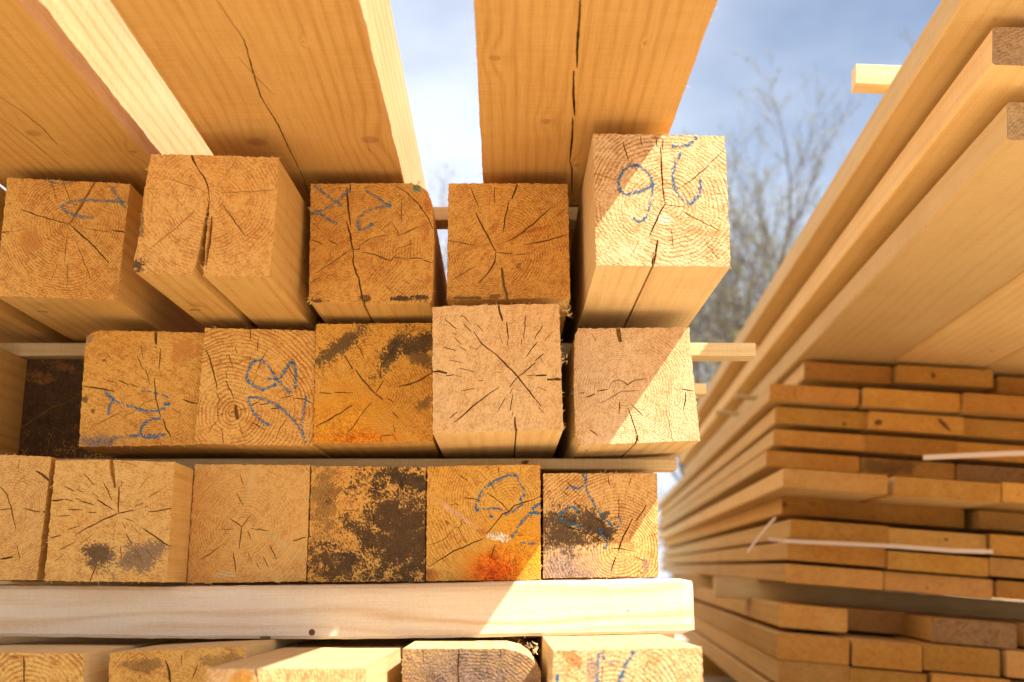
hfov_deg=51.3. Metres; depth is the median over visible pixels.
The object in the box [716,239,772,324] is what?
tree
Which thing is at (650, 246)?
timber beam
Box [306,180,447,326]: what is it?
timber beam
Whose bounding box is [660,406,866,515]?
board
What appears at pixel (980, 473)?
board
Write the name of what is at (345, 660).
timber beam
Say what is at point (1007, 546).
board
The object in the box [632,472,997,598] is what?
wood
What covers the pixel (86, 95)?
timber plank
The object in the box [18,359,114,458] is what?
timber beam
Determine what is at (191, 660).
timber beam
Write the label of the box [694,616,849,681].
board
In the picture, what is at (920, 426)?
board
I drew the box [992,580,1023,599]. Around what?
board
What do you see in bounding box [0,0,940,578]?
sky
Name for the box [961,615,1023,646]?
board
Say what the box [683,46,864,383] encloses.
tree
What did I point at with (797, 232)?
tree
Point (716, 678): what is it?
ground
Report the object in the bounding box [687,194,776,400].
tree
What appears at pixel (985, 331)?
overhanging plank
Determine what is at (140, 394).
timber beam
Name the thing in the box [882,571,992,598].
board
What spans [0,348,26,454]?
timber beam
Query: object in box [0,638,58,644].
timber beam
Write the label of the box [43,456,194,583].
timber beam
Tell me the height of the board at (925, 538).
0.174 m
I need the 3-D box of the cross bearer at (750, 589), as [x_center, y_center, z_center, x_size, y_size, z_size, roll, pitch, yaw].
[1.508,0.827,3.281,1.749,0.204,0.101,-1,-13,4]
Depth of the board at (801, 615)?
2.80 m
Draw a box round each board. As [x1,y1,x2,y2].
[658,384,858,508]
[658,450,858,531]
[658,468,887,540]
[659,429,865,523]
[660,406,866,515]
[662,497,874,547]
[662,543,885,566]
[662,564,882,589]
[663,519,888,556]
[680,630,773,681]
[693,586,847,632]
[693,598,848,664]
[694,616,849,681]
[778,603,908,634]
[783,362,891,390]
[818,630,921,671]
[836,551,988,576]
[843,411,962,439]
[848,664,926,681]
[850,388,959,415]
[855,435,957,461]
[857,457,954,479]
[858,476,1000,508]
[858,504,963,530]
[865,528,985,554]
[870,632,999,675]
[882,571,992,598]
[883,365,992,394]
[893,610,1016,648]
[917,669,1010,681]
[939,510,1023,535]
[939,557,1023,580]
[940,442,1023,467]
[950,393,1023,421]
[950,418,1023,445]
[950,534,1023,559]
[952,464,1023,483]
[960,482,1023,512]
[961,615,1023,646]
[979,376,1023,395]
[983,646,1023,678]
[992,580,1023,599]
[996,675,1023,681]
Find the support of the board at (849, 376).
on the board at (910, 402)
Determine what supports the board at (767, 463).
on the board at (822, 485)
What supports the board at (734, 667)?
on the cross bearer at (710, 666)
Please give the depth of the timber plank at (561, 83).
1.23 m
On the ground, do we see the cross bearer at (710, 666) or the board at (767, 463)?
the cross bearer at (710, 666)
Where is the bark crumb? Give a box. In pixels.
[260,636,270,639]
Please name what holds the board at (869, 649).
on the board at (863, 674)
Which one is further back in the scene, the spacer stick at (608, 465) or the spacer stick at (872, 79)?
the spacer stick at (872, 79)
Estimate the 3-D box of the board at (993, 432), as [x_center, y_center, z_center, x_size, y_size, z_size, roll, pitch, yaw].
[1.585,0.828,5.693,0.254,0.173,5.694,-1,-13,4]
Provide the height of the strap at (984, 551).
0.047 m
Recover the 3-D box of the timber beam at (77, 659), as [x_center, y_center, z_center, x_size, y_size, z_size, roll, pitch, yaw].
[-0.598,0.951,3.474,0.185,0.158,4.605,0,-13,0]
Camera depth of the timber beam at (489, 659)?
1.23 m
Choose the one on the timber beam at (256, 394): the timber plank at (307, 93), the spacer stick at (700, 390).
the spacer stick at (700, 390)
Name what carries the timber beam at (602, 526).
on the spacer beam at (506, 608)
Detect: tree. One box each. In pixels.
[418,137,480,276]
[672,318,741,480]
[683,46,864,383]
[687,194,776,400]
[689,80,822,399]
[690,134,845,364]
[696,167,819,398]
[714,20,915,307]
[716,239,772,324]
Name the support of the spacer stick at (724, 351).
on the timber beam at (497, 384)
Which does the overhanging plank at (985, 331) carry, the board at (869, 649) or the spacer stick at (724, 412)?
the spacer stick at (724, 412)
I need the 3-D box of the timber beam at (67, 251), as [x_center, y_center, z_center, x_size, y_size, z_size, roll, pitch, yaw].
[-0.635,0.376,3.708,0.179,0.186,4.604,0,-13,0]
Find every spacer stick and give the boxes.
[0,343,759,360]
[61,459,676,471]
[308,207,577,228]
[694,383,705,397]
[715,410,738,415]
[734,394,758,399]
[851,64,900,93]
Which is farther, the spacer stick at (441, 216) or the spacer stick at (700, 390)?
the spacer stick at (700, 390)
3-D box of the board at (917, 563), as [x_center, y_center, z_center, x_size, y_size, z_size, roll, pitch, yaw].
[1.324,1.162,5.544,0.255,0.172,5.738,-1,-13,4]
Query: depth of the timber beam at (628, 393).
1.47 m
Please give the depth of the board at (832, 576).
2.80 m
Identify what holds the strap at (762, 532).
hanging from the board at (816, 530)
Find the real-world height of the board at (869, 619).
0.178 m
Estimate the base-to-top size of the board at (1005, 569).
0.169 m
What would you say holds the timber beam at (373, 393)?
on the timber beam at (368, 523)
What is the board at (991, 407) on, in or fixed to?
on the board at (993, 432)
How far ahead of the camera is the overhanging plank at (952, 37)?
1.93 m
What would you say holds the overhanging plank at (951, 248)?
on the board at (849, 376)
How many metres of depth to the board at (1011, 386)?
3.00 m
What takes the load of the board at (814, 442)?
on the board at (767, 463)
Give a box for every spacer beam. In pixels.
[0,578,694,638]
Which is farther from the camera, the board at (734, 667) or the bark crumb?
the board at (734, 667)
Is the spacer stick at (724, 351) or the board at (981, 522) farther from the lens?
the board at (981, 522)
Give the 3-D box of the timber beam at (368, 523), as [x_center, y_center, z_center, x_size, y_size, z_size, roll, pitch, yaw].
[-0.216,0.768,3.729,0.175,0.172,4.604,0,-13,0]
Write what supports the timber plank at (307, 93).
on the spacer stick
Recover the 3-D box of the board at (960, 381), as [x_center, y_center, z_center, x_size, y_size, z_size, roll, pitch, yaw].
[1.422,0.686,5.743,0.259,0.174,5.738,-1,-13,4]
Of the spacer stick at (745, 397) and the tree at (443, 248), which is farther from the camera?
the tree at (443, 248)
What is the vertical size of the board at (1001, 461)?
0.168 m
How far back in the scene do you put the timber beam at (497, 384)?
1.40 m
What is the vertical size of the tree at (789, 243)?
5.276 m
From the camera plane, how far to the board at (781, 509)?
3.04 m
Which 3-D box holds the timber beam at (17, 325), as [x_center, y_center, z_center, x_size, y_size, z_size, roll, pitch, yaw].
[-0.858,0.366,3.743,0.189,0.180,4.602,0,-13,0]
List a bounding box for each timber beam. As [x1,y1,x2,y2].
[0,177,205,342]
[0,187,76,342]
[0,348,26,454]
[0,453,64,580]
[0,637,188,681]
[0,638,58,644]
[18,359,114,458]
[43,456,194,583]
[79,328,227,458]
[108,638,311,681]
[133,154,324,330]
[186,463,311,585]
[194,326,332,458]
[205,639,416,681]
[303,463,432,583]
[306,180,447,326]
[312,321,444,458]
[399,636,540,681]
[424,464,542,580]
[428,301,566,479]
[444,181,571,339]
[527,634,702,681]
[540,470,660,579]
[547,326,699,473]
[560,132,733,372]
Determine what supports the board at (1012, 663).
on the board at (1011, 679)
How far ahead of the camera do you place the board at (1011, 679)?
2.73 m
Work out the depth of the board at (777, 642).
2.79 m
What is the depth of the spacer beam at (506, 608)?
1.42 m
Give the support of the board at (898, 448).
on the board at (889, 468)
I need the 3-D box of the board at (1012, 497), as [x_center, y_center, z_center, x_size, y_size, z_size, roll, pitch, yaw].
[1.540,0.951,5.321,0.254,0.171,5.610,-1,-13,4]
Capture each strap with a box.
[747,517,775,553]
[768,537,992,553]
[923,451,1023,459]
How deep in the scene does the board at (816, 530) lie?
2.80 m
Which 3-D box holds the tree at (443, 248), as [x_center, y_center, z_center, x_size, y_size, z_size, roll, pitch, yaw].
[-0.662,0.613,14.122,3.092,6.114,4.250,0,-13,0]
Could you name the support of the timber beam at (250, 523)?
on the spacer beam at (506, 608)
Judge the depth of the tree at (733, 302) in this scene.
12.16 m
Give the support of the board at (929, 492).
on the board at (914, 518)
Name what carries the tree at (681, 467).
on the ground
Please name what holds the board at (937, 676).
on the board
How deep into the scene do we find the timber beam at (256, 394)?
1.50 m
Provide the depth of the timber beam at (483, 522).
1.49 m
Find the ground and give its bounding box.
[675,599,1023,681]
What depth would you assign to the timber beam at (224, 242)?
1.35 m
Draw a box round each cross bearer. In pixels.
[673,573,1019,600]
[702,652,728,674]
[713,576,1023,619]
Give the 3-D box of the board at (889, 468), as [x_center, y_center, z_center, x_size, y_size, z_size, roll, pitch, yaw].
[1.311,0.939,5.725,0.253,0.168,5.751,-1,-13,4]
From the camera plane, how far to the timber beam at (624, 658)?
1.10 m
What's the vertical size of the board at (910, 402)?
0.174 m
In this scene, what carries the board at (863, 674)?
on the board
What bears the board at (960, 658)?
on the board at (937, 676)
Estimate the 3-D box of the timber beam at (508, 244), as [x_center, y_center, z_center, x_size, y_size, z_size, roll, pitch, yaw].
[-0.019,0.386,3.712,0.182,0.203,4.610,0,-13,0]
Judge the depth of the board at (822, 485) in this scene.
2.75 m
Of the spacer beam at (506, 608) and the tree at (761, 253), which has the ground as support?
the tree at (761, 253)
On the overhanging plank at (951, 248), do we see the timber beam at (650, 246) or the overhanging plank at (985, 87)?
the overhanging plank at (985, 87)
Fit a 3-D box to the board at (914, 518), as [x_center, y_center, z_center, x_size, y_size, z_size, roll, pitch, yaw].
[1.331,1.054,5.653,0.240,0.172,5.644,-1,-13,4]
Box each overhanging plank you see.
[679,27,1023,463]
[684,102,1023,474]
[696,0,1023,427]
[886,271,1023,369]
[980,347,1023,378]
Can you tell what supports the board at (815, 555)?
on the board at (832, 576)
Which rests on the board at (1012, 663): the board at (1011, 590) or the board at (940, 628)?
the board at (940, 628)
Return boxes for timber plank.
[0,0,213,196]
[107,0,425,206]
[469,0,717,252]
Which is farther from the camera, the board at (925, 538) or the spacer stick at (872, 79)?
the board at (925, 538)
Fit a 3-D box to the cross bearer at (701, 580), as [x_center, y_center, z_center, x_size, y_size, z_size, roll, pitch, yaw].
[1.659,1.218,5.135,1.749,0.204,0.101,-1,-13,4]
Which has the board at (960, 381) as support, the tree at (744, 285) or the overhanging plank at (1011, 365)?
the overhanging plank at (1011, 365)

